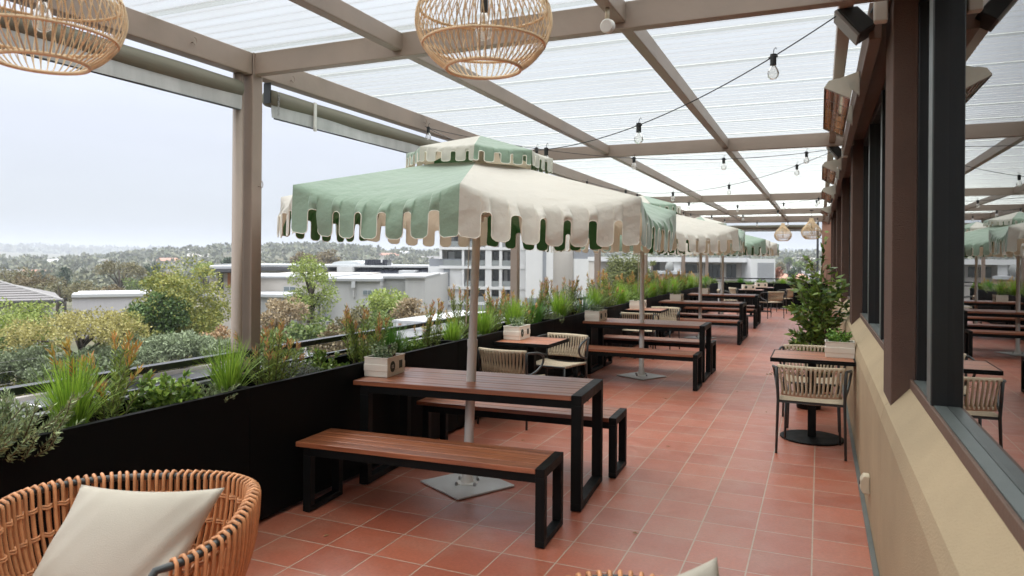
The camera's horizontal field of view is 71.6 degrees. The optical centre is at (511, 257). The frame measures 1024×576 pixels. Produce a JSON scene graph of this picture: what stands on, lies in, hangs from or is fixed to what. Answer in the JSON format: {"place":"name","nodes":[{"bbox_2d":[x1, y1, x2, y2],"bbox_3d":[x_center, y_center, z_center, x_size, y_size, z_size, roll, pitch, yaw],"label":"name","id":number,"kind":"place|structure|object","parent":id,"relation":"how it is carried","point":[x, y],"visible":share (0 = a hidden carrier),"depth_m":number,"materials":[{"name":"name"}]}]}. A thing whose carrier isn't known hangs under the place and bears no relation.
{"place":"outdoors","nodes":[
{"label":"outdoors","id":0,"kind":"place"},
{"bbox_2d":[3,312,552,418],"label":"road","id":1,"kind":"structure","parent":0,"point":[195,373],"depth_m":27.81,"materials":[{"name":"asphalt"}]},
{"bbox_2d":[260,327,303,368],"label":"bush","id":2,"kind":"object","parent":1,"relation":"on","point":[284,339],"visible":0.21,"depth_m":28.97,"materials":[{"name":"green plant"}]},
{"bbox_2d":[309,322,366,356],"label":"bush","id":3,"kind":"object","parent":1,"relation":"on","point":[333,346],"visible":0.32,"depth_m":29.53,"materials":[{"name":"green plant"}]},
{"bbox_2d":[327,305,390,338],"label":"bush","id":4,"kind":"object","parent":1,"relation":"on","point":[356,313],"visible":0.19,"depth_m":32.69,"materials":[{"name":"green plant"}]},
{"bbox_2d":[392,310,504,340],"bbox_3d":[-1.886,3.596,29.132,2.340,2.540,7.430,0,0,23],"label":"box truck","id":5,"kind":"object","parent":1,"relation":"on","point":[410,320],"visible":0.05,"depth_m":26.06,"materials":[{"name":"metal"}]},
{"bbox_2d":[0,250,819,398],"bbox_3d":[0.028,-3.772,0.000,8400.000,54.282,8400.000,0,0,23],"label":"ground","id":6,"kind":"structure","parent":0,"point":[73,346],"depth_m":536.03,"materials":[{"name":"green plant"}]},
{"bbox_2d":[0,329,46,385],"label":"bushy tree","id":7,"kind":"object","parent":6,"relation":"on","point":[4,377],"visible":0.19,"depth_m":25.52,"materials":[{"name":"green plant"}]},
{"bbox_2d":[0,343,55,376],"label":"juniper","id":8,"kind":"object","parent":6,"relation":"on","point":[20,355],"visible":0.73,"depth_m":24.70,"materials":[{"name":"green plant"}]},
{"bbox_2d":[0,281,63,346],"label":"tiled roof house","id":9,"kind":"structure","parent":6,"relation":"on","point":[14,293],"depth_m":41.35,"materials":[{"name":"grey tile"}]},
{"bbox_2d":[0,297,65,384],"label":"branching tree","id":10,"kind":"object","parent":6,"relation":"on","point":[19,313],"visible":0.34,"depth_m":26.99,"materials":[{"name":"green plant"}]},
{"bbox_2d":[11,272,56,289],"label":"broad tree","id":11,"kind":"object","parent":6,"relation":"on","point":[26,281],"visible":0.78,"depth_m":87.43,"materials":[{"name":"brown plant"}]},
{"bbox_2d":[30,276,83,313],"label":"broad tree","id":12,"kind":"object","parent":6,"relation":"on","point":[58,291],"visible":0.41,"depth_m":79.78,"materials":[{"name":"green plant"}]},
{"bbox_2d":[21,352,105,382],"bbox_3d":[-16.160,3.924,25.472,2.669,1.173,2.697,0,0,-43],"label":"juniper","id":13,"kind":"object","parent":6,"relation":"on","point":[39,367],"visible":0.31,"depth_m":24.43,"materials":[{"name":"green plant"}]},
{"bbox_2d":[0,305,151,353],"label":"branching tree","id":14,"kind":"object","parent":6,"relation":"on","point":[72,326],"visible":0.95,"depth_m":25.04,"materials":[{"name":"green plant"}]},
{"bbox_2d":[64,342,137,373],"bbox_3d":[-14.846,3.687,25.651,2.508,1.238,2.668,0,0,-40],"label":"juniper","id":15,"kind":"object","parent":6,"relation":"on","point":[98,352],"visible":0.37,"depth_m":25.05,"materials":[{"name":"green plant"}]},
{"bbox_2d":[71,290,149,339],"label":"shed","id":16,"kind":"structure","parent":6,"relation":"on","point":[117,300],"depth_m":51.96,"materials":[{"name":"metal"}]},
{"bbox_2d":[92,259,149,288],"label":"spreading tree","id":17,"kind":"object","parent":6,"relation":"on","point":[110,267],"visible":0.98,"depth_m":119.73,"materials":[{"name":"green plant"}]},
{"bbox_2d":[92,310,162,381],"bbox_3d":[-14.704,3.556,27.049,2.724,3.187,2.558,0,0,-3],"label":"bushy tree","id":18,"kind":"object","parent":6,"relation":"on","point":[138,333],"visible":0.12,"depth_m":26.89,"materials":[{"name":"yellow plant"}]},
{"bbox_2d":[102,332,189,369],"bbox_3d":[-13.443,3.369,25.874,2.814,1.348,3.023,0,0,34],"label":"juniper","id":19,"kind":"object","parent":6,"relation":"on","point":[146,354],"visible":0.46,"depth_m":25.31,"materials":[{"name":"green plant"}]},
{"bbox_2d":[1,347,307,401],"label":"kerb","id":20,"kind":"structure","parent":6,"relation":"on","point":[31,396],"depth_m":28.34,"materials":[{"name":"concrete"}]},
{"bbox_2d":[123,290,191,372],"bbox_3d":[-14.210,3.223,28.556,2.299,3.861,2.492,0,0,35],"label":"bushy tree","id":21,"kind":"object","parent":6,"relation":"on","point":[166,315],"visible":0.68,"depth_m":28.11,"materials":[{"name":"green plant"}]},
{"bbox_2d":[123,254,230,368],"bbox_3d":[-13.951,2.524,29.933,4.221,5.328,4.584,0,0,43],"label":"bushy tree","id":22,"kind":"object","parent":6,"relation":"on","point":[202,319],"visible":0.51,"depth_m":29.64,"materials":[{"name":"green plant"}]},
{"bbox_2d":[148,329,216,359],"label":"shrub","id":23,"kind":"object","parent":6,"relation":"on","point":[188,342],"visible":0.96,"depth_m":25.79,"materials":[{"name":"green plant"}]},
{"bbox_2d":[210,265,230,328],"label":"flat roof house","id":24,"kind":"structure","parent":6,"relation":"on","point":[225,270],"depth_m":62.80,"materials":[{"name":"paint"}]},
{"bbox_2d":[261,294,311,350],"bbox_3d":[-10.801,3.492,33.918,2.634,3.554,2.420,0,0,-25],"label":"bush","id":25,"kind":"object","parent":6,"relation":"on","point":[287,314],"visible":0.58,"depth_m":33.66,"materials":[{"name":"brown plant"}]},
{"bbox_2d":[283,253,341,326],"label":"slender tree","id":26,"kind":"object","parent":6,"relation":"on","point":[308,278],"visible":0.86,"depth_m":43.73,"materials":[{"name":"green plant"}]},
{"bbox_2d":[283,315,344,356],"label":"bush","id":27,"kind":"object","parent":6,"relation":"on","point":[302,334],"visible":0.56,"depth_m":30.95,"materials":[{"name":"green plant"}]},
{"bbox_2d":[209,259,428,273],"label":"school building","id":28,"kind":"structure","parent":6,"relation":"on","point":[381,266],"depth_m":97.50,"materials":[{"name":"concrete"}]},
{"bbox_2d":[203,272,447,326],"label":"warehouse","id":29,"kind":"structure","parent":6,"relation":"on","point":[425,287],"depth_m":68.30,"materials":[{"name":"paint"}]},
{"bbox_2d":[355,287,410,325],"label":"bush","id":30,"kind":"object","parent":6,"relation":"on","point":[378,302],"visible":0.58,"depth_m":35.51,"materials":[{"name":"green plant"}]},
{"bbox_2d":[387,297,428,319],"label":"bush","id":31,"kind":"object","parent":6,"relation":"on","point":[409,309],"visible":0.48,"depth_m":34.62,"materials":[{"name":"beige plant"}]},
{"bbox_2d":[0,240,821,297],"bbox_3d":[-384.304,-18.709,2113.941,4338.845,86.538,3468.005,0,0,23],"label":"woods","id":32,"kind":"object","parent":6,"relation":"on","point":[77,265],"visible":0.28,"depth_m":621.79,"materials":[{"name":"plant"}]},
{"bbox_2d":[428,233,593,312],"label":"apartment building","id":33,"kind":"structure","parent":6,"relation":"on","point":[536,266],"depth_m":91.80,"materials":[{"name":"grey stone"}]},
{"bbox_2d":[601,252,648,298],"bbox_3d":[5.236,2.449,33.120,2.326,5.706,2.549,0,0,-44],"label":"feathery tree","id":34,"kind":"object","parent":6,"relation":"on","point":[629,267],"visible":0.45,"depth_m":32.62,"materials":[{"name":"green plant"}]},
{"bbox_2d":[588,257,774,302],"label":"terrace houses","id":35,"kind":"structure","parent":6,"relation":"on","point":[747,268],"depth_m":57.70,"materials":[{"name":"paint"}]},
{"bbox_2d":[822,0,1023,575],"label":"restaurant building","id":36,"kind":"structure","parent":6,"relation":"on","point":[924,248],"depth_m":2.76,"materials":[{"name":"paint"}]},
{"bbox_2d":[7,0,886,373],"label":"pergola","id":37,"kind":"object","parent":36,"relation":"on","point":[377,42],"visible":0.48,"depth_m":4.86,"materials":[{"name":"beige paint"}]},
{"bbox_2d":[0,0,128,75],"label":"pendant lamp","id":38,"kind":"object","parent":37,"relation":"hanging from","point":[116,43],"visible":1,"depth_m":2.15,"materials":[{"name":"wicker"}]},
{"bbox_2d":[0,10,244,109],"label":"roller blind","id":39,"kind":"object","parent":37,"relation":"attached to","point":[126,63],"visible":0.77,"depth_m":4.12,"materials":[{"name":"grey fabric"}]},
{"bbox_2d":[262,83,440,153],"bbox_3d":[-0.880,-1.099,7.035,0.137,0.275,4.330,0,0,23],"label":"roller blind","id":40,"kind":"object","parent":37,"relation":"attached to","point":[286,108],"visible":0.69,"depth_m":5.71,"materials":[{"name":"grey fabric"}]},
{"bbox_2d":[415,0,552,79],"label":"pendant lamp","id":41,"kind":"object","parent":37,"relation":"hanging from","point":[445,64],"visible":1,"depth_m":2.30,"materials":[{"name":"wicker"}]},
{"bbox_2d":[426,127,832,169],"bbox_3d":[1.291,-1.078,7.259,4.307,0.360,0.056,0,0,-8],"label":"festoon light","id":42,"kind":"object","parent":37,"relation":"hanging from","point":[722,159],"visible":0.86,"depth_m":7.30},
{"bbox_2d":[425,16,835,155],"bbox_3d":[0.323,-0.985,5.106,0.056,0.616,4.344,0,0,-33],"label":"festoon light","id":43,"kind":"object","parent":37,"relation":"hanging from","point":[773,57],"visible":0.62,"depth_m":3.98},
{"bbox_2d":[730,225,814,231],"bbox_3d":[8.440,-0.994,23.959,3.330,0.275,0.137,0,0,23],"label":"roller blind","id":44,"kind":"object","parent":37,"relation":"attached to","point":[757,228],"visible":0.54,"depth_m":23.90,"materials":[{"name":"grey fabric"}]},
{"bbox_2d":[822,157,841,184],"bbox_3d":[3.978,-1.061,8.851,0.204,0.179,1.512,0,0,23],"label":"wall heater","id":45,"kind":"object","parent":36,"relation":"attached to","point":[830,172],"depth_m":8.47,"materials":[{"name":"beige metal"}]},
{"bbox_2d":[823,71,859,136],"bbox_3d":[2.366,-1.073,5.136,0.204,0.179,1.512,0,0,23],"label":"wall heater","id":46,"kind":"object","parent":36,"relation":"attached to","point":[837,111],"depth_m":4.89,"materials":[{"name":"orange metal"}]},
{"bbox_2d":[834,6,874,45],"bbox_3d":[1.786,-1.200,3.644,0.243,0.172,0.200,0,0,23],"label":"loudspeaker","id":47,"kind":"object","parent":36,"relation":"attached to","point":[855,25],"visible":0.89,"depth_m":3.58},
{"bbox_2d":[860,80,885,350],"bbox_3d":[3.030,-0.324,5.788,0.134,1.942,4.270,0,0,23],"label":"window","id":48,"kind":"structure","parent":36,"relation":"in","point":[872,315],"depth_m":6.45,"materials":[{"name":"glass"}]},
{"bbox_2d":[873,0,887,23],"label":"junction box","id":49,"kind":"object","parent":36,"relation":"attached to","point":[880,12],"visible":0.87,"depth_m":3.48,"materials":[{"name":"white plastic"}]},
{"bbox_2d":[910,0,1023,550],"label":"window","id":50,"kind":"structure","parent":36,"relation":"in","point":[969,380],"depth_m":2.31,"materials":[{"name":"grey metal"}]},
{"bbox_2d":[0,0,871,250],"label":"sky","id":51,"kind":"structure","parent":0,"point":[88,159],"materials":[{"name":"white"}]},
{"bbox_2d":[183,308,877,575],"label":"floor","id":52,"kind":"structure","parent":0,"point":[707,473],"depth_m":4.62,"materials":[{"name":"tile"}]},
{"bbox_2d":[0,383,249,574],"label":"planter trough","id":53,"kind":"object","parent":52,"relation":"on","point":[207,433],"visible":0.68,"depth_m":3.52,"materials":[{"name":"black metal"}]},
{"bbox_2d":[0,399,29,456],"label":"creeping shrub","id":54,"kind":"object","parent":53,"relation":"in","point":[6,442],"visible":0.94,"depth_m":2.85,"materials":[{"name":"green plant"}]},
{"bbox_2d":[0,384,97,462],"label":"creeping shrub","id":55,"kind":"object","parent":53,"relation":"in","point":[26,431],"visible":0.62,"depth_m":3.02,"materials":[{"name":"green plant"}]},
{"bbox_2d":[8,351,124,428],"bbox_3d":[-2.106,0.661,3.372,0.546,0.457,0.506,0,0,43],"label":"grass tuft","id":56,"kind":"object","parent":53,"relation":"on","point":[59,396],"visible":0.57,"depth_m":3.33,"materials":[{"name":"plant"}]},
{"bbox_2d":[43,330,154,422],"bbox_3d":[-2.107,0.629,3.650,0.544,0.525,0.438,0,0,-44],"label":"flowering shrub","id":57,"kind":"object","parent":53,"relation":"on","point":[113,407],"visible":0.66,"depth_m":3.63,"materials":[{"name":"green plant"}]},
{"bbox_2d":[124,367,204,412],"bbox_3d":[-1.876,0.746,3.880,0.404,0.294,0.379,0,0,-42],"label":"leafy shrub","id":58,"kind":"object","parent":53,"relation":"on","point":[170,391],"visible":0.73,"depth_m":3.81,"materials":[{"name":"green plant"}]},
{"bbox_2d":[0,349,256,415],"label":"balustrade","id":59,"kind":"object","parent":52,"relation":"on","point":[21,389],"visible":0.38,"depth_m":4.03,"materials":[{"name":"metal"}]},
{"bbox_2d":[0,469,260,575],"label":"wicker chair","id":60,"kind":"object","parent":52,"relation":"on","point":[226,548],"visible":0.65,"depth_m":2.50,"materials":[{"name":"wicker"}]},
{"bbox_2d":[32,484,224,575],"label":"cushion","id":61,"kind":"object","parent":60,"relation":"on","point":[106,532],"visible":0.97,"depth_m":2.38,"materials":[{"name":"fabric"}]},
{"bbox_2d":[202,339,457,519],"bbox_3d":[-1.204,1.185,5.438,0.400,0.832,2.606,0,0,23],"label":"planter trough","id":62,"kind":"object","parent":52,"relation":"on","point":[286,415],"visible":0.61,"depth_m":4.68,"materials":[{"name":"black metal"}]},
{"bbox_2d":[178,335,282,392],"bbox_3d":[-1.671,0.675,4.306,0.667,0.434,0.593,0,0,-40],"label":"grass tuft","id":63,"kind":"object","parent":62,"relation":"in","point":[230,374],"visible":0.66,"depth_m":4.23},
{"bbox_2d":[233,318,305,384],"bbox_3d":[-1.560,0.634,4.670,0.421,0.524,0.429,0,0,20],"label":"flowering shrub","id":64,"kind":"object","parent":62,"relation":"on","point":[273,370],"visible":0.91,"depth_m":4.60,"materials":[{"name":"green plant"}]},
{"bbox_2d":[301,347,349,373],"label":"leafy shrub","id":65,"kind":"object","parent":62,"relation":"on","point":[319,360],"visible":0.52,"depth_m":5.12,"materials":[{"name":"green plant"}]},
{"bbox_2d":[340,304,389,363],"bbox_3d":[-1.166,0.625,5.557,0.382,0.547,0.418,0,0,-20],"label":"flowering shrub","id":66,"kind":"object","parent":62,"relation":"on","point":[355,349],"visible":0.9,"depth_m":5.53,"materials":[{"name":"green plant"}]},
{"bbox_2d":[369,321,415,352],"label":"grass tuft","id":67,"kind":"object","parent":62,"relation":"on","point":[392,336],"visible":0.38,"depth_m":5.82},
{"bbox_2d":[413,297,444,347],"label":"flowering shrub","id":68,"kind":"object","parent":62,"relation":"on","point":[428,332],"visible":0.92,"depth_m":6.49,"materials":[{"name":"green plant"}]},
{"bbox_2d":[268,308,521,364],"bbox_3d":[-0.793,1.114,6.984,0.060,0.980,4.470,0,0,23],"label":"balustrade","id":69,"kind":"object","parent":52,"relation":"on","point":[316,341],"visible":0.09,"depth_m":5.58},
{"bbox_2d":[296,428,563,548],"bbox_3d":[-0.527,1.385,4.366,1.640,0.442,0.385,0,0,20],"label":"bench","id":70,"kind":"object","parent":52,"relation":"on","point":[535,466],"visible":1,"depth_m":4.25,"materials":[{"name":"brown wood"}]},
{"bbox_2d":[277,136,676,499],"bbox_3d":[-0.253,0.374,5.019,2.625,2.460,2.650,0,0,23],"label":"parasol","id":71,"kind":"object","parent":52,"relation":"on","point":[479,191],"visible":0.99,"depth_m":4.06,"materials":[{"name":"green fabric"}]},
{"bbox_2d":[353,367,602,511],"bbox_3d":[-0.235,1.240,5.063,1.650,0.737,0.680,0,0,19],"label":"picnic table","id":72,"kind":"object","parent":52,"relation":"on","point":[574,395],"visible":0.8,"depth_m":4.91,"materials":[{"name":"brown wood"}]},
{"bbox_2d":[364,340,404,377],"bbox_3d":[-0.953,0.741,5.272,0.222,0.250,0.278,0,0,18],"label":"planter box","id":73,"kind":"object","parent":72,"relation":"on","point":[389,362],"visible":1,"depth_m":5.17,"materials":[{"name":"wood"}]},
{"bbox_2d":[431,319,554,427],"bbox_3d":[-0.165,1.193,7.832,0.400,0.832,2.606,0,0,23],"label":"planter trough","id":74,"kind":"object","parent":52,"relation":"on","point":[544,326],"visible":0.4,"depth_m":7.47,"materials":[{"name":"black metal"}]},
{"bbox_2d":[437,314,468,340],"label":"grass tuft","id":75,"kind":"object","parent":74,"relation":"on","point":[452,334],"visible":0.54,"depth_m":6.74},
{"bbox_2d":[444,284,479,339],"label":"flowering shrub","id":76,"kind":"object","parent":74,"relation":"on","point":[458,314],"visible":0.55,"depth_m":7.27,"materials":[{"name":"green plant"}]},
{"bbox_2d":[462,303,505,335],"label":"grass tuft","id":77,"kind":"object","parent":74,"relation":"on","point":[483,326],"visible":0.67,"depth_m":7.44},
{"bbox_2d":[477,287,509,332],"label":"flowering shrub","id":78,"kind":"object","parent":74,"relation":"on","point":[489,302],"visible":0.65,"depth_m":7.78,"materials":[{"name":"green plant"}]},
{"bbox_2d":[502,298,531,324],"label":"grass tuft","id":79,"kind":"object","parent":74,"relation":"on","point":[512,312],"visible":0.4,"depth_m":8.16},
{"bbox_2d":[477,347,544,429],"bbox_3d":[0.009,1.240,6.935,0.628,0.742,0.592,0,0,27],"label":"rope chair","id":80,"kind":"object","parent":52,"relation":"on","point":[487,365],"visible":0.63,"depth_m":6.70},
{"bbox_2d":[417,397,626,477],"bbox_3d":[0.059,1.389,5.638,1.640,0.442,0.385,0,0,21],"label":"bench","id":81,"kind":"object","parent":52,"relation":"on","point":[613,417],"visible":0.81,"depth_m":5.49,"materials":[{"name":"brown wood"}]},
{"bbox_2d":[493,336,568,373],"bbox_3d":[0.209,1.238,7.426,0.600,0.748,0.640,0,0,23],"label":"cafe table","id":82,"kind":"object","parent":52,"relation":"on","point":[532,343],"visible":0.39,"depth_m":7.37,"materials":[{"name":"brown wood"}]},
{"bbox_2d":[503,316,530,339],"bbox_3d":[0.048,0.739,7.564,0.203,0.249,0.310,0,0,23],"label":"planter box","id":83,"kind":"object","parent":82,"relation":"on","point":[518,330],"visible":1,"depth_m":7.45,"materials":[{"name":"wood"}]},
{"bbox_2d":[536,333,588,377],"bbox_3d":[0.512,1.244,7.917,0.628,0.742,0.592,0,0,31],"label":"rope chair","id":84,"kind":"object","parent":52,"relation":"on","point":[572,351],"visible":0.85,"depth_m":8.05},
{"bbox_2d":[545,307,610,376],"bbox_3d":[0.874,1.201,10.226,0.400,0.832,2.606,0,0,23],"label":"planter trough","id":85,"kind":"object","parent":52,"relation":"on","point":[573,324],"visible":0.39,"depth_m":9.67,"materials":[{"name":"black metal"}]},
{"bbox_2d":[523,276,553,316],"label":"flowering shrub","id":86,"kind":"object","parent":85,"relation":"on","point":[543,297],"visible":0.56,"depth_m":9.17,"materials":[{"name":"green plant"}]},
{"bbox_2d":[538,287,577,317],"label":"grass tuft","id":87,"kind":"object","parent":85,"relation":"on","point":[560,307],"visible":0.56,"depth_m":9.62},
{"bbox_2d":[545,275,582,315],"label":"flowering shrub","id":88,"kind":"object","parent":85,"relation":"on","point":[573,287],"visible":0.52,"depth_m":10.24,"materials":[{"name":"green plant"}]},
{"bbox_2d":[568,570,662,575],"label":"wicker chair","id":89,"kind":"object","parent":52,"relation":"on","point":[609,573],"visible":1,"depth_m":1.88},
{"bbox_2d":[677,557,718,575],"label":"cushion","id":90,"kind":"object","parent":89,"relation":"on","point":[709,568],"visible":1,"depth_m":1.76,"materials":[{"name":"fabric"}]},
{"bbox_2d":[602,299,646,346],"bbox_3d":[1.913,1.208,12.621,0.400,0.832,2.606,0,0,23],"label":"planter trough","id":91,"kind":"object","parent":52,"relation":"on","point":[616,310],"visible":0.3,"depth_m":11.91,"materials":[{"name":"black metal"}]},
{"bbox_2d":[585,272,618,306],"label":"flowering shrub","id":92,"kind":"object","parent":91,"relation":"on","point":[607,303],"visible":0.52,"depth_m":11.66,"materials":[{"name":"green plant"}]},
{"bbox_2d":[569,344,701,390],"bbox_3d":[1.573,1.401,9.102,1.640,0.442,0.385,0,0,24],"label":"bench","id":93,"kind":"object","parent":52,"relation":"on","point":[695,357],"visible":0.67,"depth_m":8.92,"materials":[{"name":"brown wood"}]},
{"bbox_2d":[544,196,744,379],"bbox_3d":[1.777,0.389,9.684,2.627,2.461,2.644,0,0,22],"label":"parasol","id":94,"kind":"object","parent":52,"relation":"on","point":[697,235],"visible":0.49,"depth_m":8.90,"materials":[{"name":"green fabric"}]},
{"bbox_2d":[583,318,711,382],"bbox_3d":[1.870,1.256,9.835,1.650,0.737,0.680,0,0,23],"label":"picnic table","id":95,"kind":"object","parent":52,"relation":"on","point":[669,325],"visible":0.77,"depth_m":9.71,"materials":[{"name":"brown wood"}]},
{"bbox_2d":[604,334,715,373],"bbox_3d":[2.113,1.405,10.372,1.640,0.442,0.385,0,0,24],"label":"bench","id":96,"kind":"object","parent":52,"relation":"on","point":[610,340],"visible":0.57,"depth_m":10.24,"materials":[{"name":"brown wood"}]},
{"bbox_2d":[656,317,741,344],"bbox_3d":[3.583,1.416,13.735,1.640,0.442,0.385,0,0,24],"label":"bench","id":97,"kind":"object","parent":52,"relation":"on","point":[738,323],"visible":0.52,"depth_m":13.48,"materials":[{"name":"brown wood"}]},
{"bbox_2d":[631,217,771,338],"bbox_3d":[3.820,0.404,14.393,2.656,2.461,2.688,0,0,24],"label":"parasol","id":98,"kind":"object","parent":52,"relation":"on","point":[754,245],"visible":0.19,"depth_m":14.00,"materials":[{"name":"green fabric"}]},
{"bbox_2d":[659,300,746,340],"bbox_3d":[3.892,1.271,14.495,1.650,0.737,0.680,0,0,24],"label":"picnic table","id":99,"kind":"object","parent":52,"relation":"on","point":[742,306],"visible":0.89,"depth_m":14.30,"materials":[{"name":"brown wood"}]},
{"bbox_2d":[666,312,747,337],"bbox_3d":[4.127,1.420,15.014,1.640,0.442,0.385,0,0,23],"label":"bench","id":100,"kind":"object","parent":52,"relation":"on","point":[713,316],"visible":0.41,"depth_m":14.84,"materials":[{"name":"brown wood"}]},
{"bbox_2d":[684,306,756,328],"bbox_3d":[4.956,1.426,16.900,1.640,0.442,0.385,0,0,23],"label":"bench","id":101,"kind":"object","parent":52,"relation":"on","point":[715,309],"visible":0.87,"depth_m":16.73,"materials":[{"name":"brown wood"}]},
{"bbox_2d":[667,229,778,319],"bbox_3d":[5.250,0.415,17.690,2.658,2.461,2.675,0,0,22],"label":"parasol","id":102,"kind":"object","parent":52,"relation":"on","point":[775,248],"visible":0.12,"depth_m":17.66,"materials":[{"name":"beige fabric"}]},
{"bbox_2d":[688,293,758,325],"bbox_3d":[5.265,1.281,17.660,1.650,0.737,0.680,0,0,23],"label":"picnic table","id":103,"kind":"object","parent":52,"relation":"on","point":[693,296],"visible":0.73,"depth_m":17.42,"materials":[{"name":"brown wood"}]},
{"bbox_2d":[724,282,773,307],"bbox_3d":[7.870,1.253,23.659,1.615,0.832,0.420,0,0,23],"label":"planter trough","id":104,"kind":"object","parent":52,"relation":"on","point":[732,285],"visible":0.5,"depth_m":23.49,"materials":[{"name":"black metal"}]},
{"bbox_2d":[773,283,827,308],"bbox_3d":[9.356,1.264,23.014,1.615,0.832,0.420,0,0,23],"label":"planter trough","id":105,"kind":"object","parent":52,"relation":"on","point":[780,287],"visible":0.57,"depth_m":22.97,"materials":[{"name":"black metal"}]},
{"bbox_2d":[772,364,852,460],"bbox_3d":[2.530,1.259,5.994,0.628,0.742,0.592,0,0,24],"label":"rope chair","id":106,"kind":"object","parent":52,"relation":"on","point":[806,397],"visible":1,"depth_m":5.79,"materials":[{"name":"fabric"}]},
{"bbox_2d":[779,344,845,427],"bbox_3d":[2.946,1.262,6.970,0.628,0.742,0.592,0,0,20],"label":"rope chair","id":107,"kind":"object","parent":52,"relation":"on","point":[797,346],"visible":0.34,"depth_m":7.16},
{"bbox_2d":[770,349,855,445],"bbox_3d":[2.702,1.256,6.389,0.680,0.748,0.620,0,0,23],"label":"cafe table","id":108,"kind":"object","parent":52,"relation":"on","point":[811,435],"visible":0.9,"depth_m":6.33,"materials":[{"name":"brown wood"}]},
{"bbox_2d":[825,328,854,358],"bbox_3d":[2.913,0.752,6.320,0.255,0.266,0.200,0,0,23],"label":"planter box","id":109,"kind":"object","parent":108,"relation":"on","point":[838,347],"visible":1,"depth_m":6.25,"materials":[{"name":"wood"}]},
{"bbox_2d":[782,231,849,391],"bbox_3d":[3.810,0.655,8.762,0.890,1.967,0.801,0,0,1],"label":"potted shrub","id":110,"kind":"object","parent":52,"relation":"on","point":[818,312],"visible":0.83,"depth_m":8.69,"materials":[{"name":"green plant"}]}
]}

